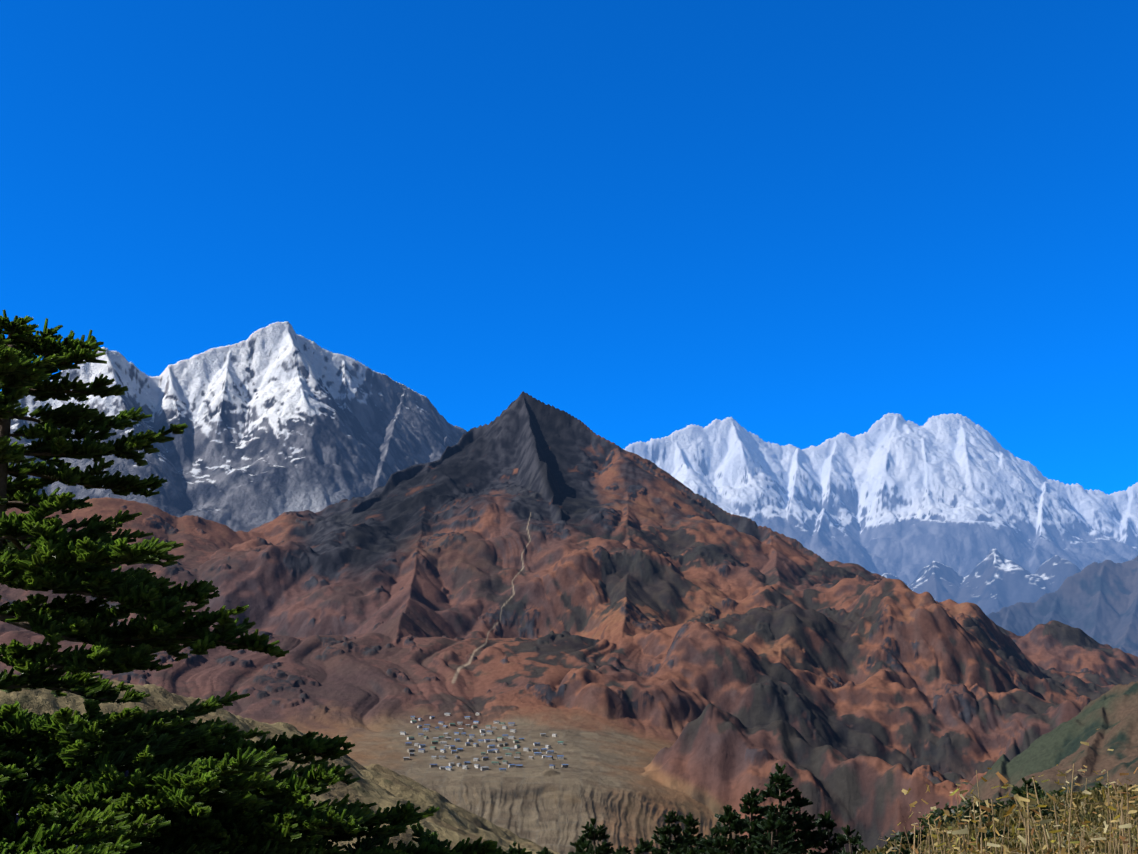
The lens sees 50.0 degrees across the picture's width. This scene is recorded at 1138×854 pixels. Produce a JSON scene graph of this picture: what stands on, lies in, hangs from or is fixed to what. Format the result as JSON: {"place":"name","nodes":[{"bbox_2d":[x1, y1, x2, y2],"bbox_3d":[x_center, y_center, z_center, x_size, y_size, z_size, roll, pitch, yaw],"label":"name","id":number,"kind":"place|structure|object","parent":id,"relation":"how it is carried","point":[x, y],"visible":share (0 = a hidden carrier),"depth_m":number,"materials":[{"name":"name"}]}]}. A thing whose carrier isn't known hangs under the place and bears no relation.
{"place":"outdoors","nodes":[
{"label":"outdoors","id":0,"kind":"place"},
{"bbox_2d":[8,321,466,531],"bbox_3d":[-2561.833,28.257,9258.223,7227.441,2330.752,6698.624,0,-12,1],"label":"snow peak","id":1,"kind":"structure","parent":0,"point":[278,418],"depth_m":9349.87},
{"bbox_2d":[0,676,559,853],"bbox_3d":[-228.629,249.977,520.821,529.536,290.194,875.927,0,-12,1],"label":"hillside","id":2,"kind":"structure","parent":0,"point":[381,786],"depth_m":446.49,"materials":[{"name":"brown soil"}]},
{"bbox_2d":[0,310,531,853],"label":"fir tree","id":3,"kind":"object","parent":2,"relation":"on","point":[126,780],"visible":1,"depth_m":10.99,"materials":[{"name":"green plant"}]},
{"bbox_2d":[0,391,1137,853],"bbox_3d":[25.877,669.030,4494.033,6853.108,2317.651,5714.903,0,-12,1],"label":"mountain","id":4,"kind":"structure","parent":0,"point":[648,643],"depth_m":3612.06,"materials":[{"name":"brown stone"}]},
{"bbox_2d":[400,713,567,771],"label":"village houses","id":5,"kind":"structure","parent":4,"relation":"on","point":[467,743],"depth_m":2640.23,"materials":[{"name":"grey stone"}]},
{"bbox_2d":[0,0,1137,494],"label":"sky","id":6,"kind":"structure","parent":0,"point":[803,224],"materials":[{"name":"blue"}]},
{"bbox_2d":[623,413,1137,584],"bbox_3d":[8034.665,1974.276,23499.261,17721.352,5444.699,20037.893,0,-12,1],"label":"massif","id":7,"kind":"object","parent":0,"point":[899,496],"depth_m":23412.71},
{"bbox_2d":[882,549,1080,615],"bbox_3d":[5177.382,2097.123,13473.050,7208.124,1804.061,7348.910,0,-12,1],"label":"mountain","id":8,"kind":"structure","parent":0,"point":[995,580],"depth_m":14633.18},
{"bbox_2d":[953,681,1137,810],"bbox_3d":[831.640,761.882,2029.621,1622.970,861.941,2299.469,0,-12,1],"label":"grassy hillside","id":9,"kind":"structure","parent":0,"point":[1111,715],"depth_m":2057.12,"materials":[{"name":"green plant"}]},
{"bbox_2d":[961,795,1135,840],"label":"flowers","id":10,"kind":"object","parent":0,"point":[1080,804],"depth_m":31.50,"materials":[{"name":"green plant"}]},
{"bbox_2d":[506,763,1044,853],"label":"pine trees","id":11,"kind":"object","parent":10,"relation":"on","point":[760,840],"visible":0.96,"depth_m":52.89,"materials":[{"name":"green plant"}]},
{"bbox_2d":[856,782,1131,853],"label":"shrubs","id":12,"kind":"object","parent":10,"relation":"on","point":[938,812],"visible":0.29,"depth_m":35.09,"materials":[{"name":"green plant"}]},
{"bbox_2d":[862,784,1137,853],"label":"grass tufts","id":13,"kind":"object","parent":10,"relation":"on","point":[1096,820],"visible":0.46,"depth_m":28.20,"materials":[{"name":"plant"}]},
{"bbox_2d":[879,729,1137,853],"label":"dry brush plants","id":14,"kind":"object","parent":10,"relation":"on","point":[1025,841],"visible":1,"depth_m":4.82,"materials":[{"name":"beige plant"}]},
{"bbox_2d":[987,556,1137,656],"bbox_3d":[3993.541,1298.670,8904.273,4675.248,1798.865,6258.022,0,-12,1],"label":"distant mountain ridge","id":15,"kind":"structure","parent":0,"point":[1097,602],"depth_m":9280.92,"materials":[{"name":"grey stone"}]}
]}

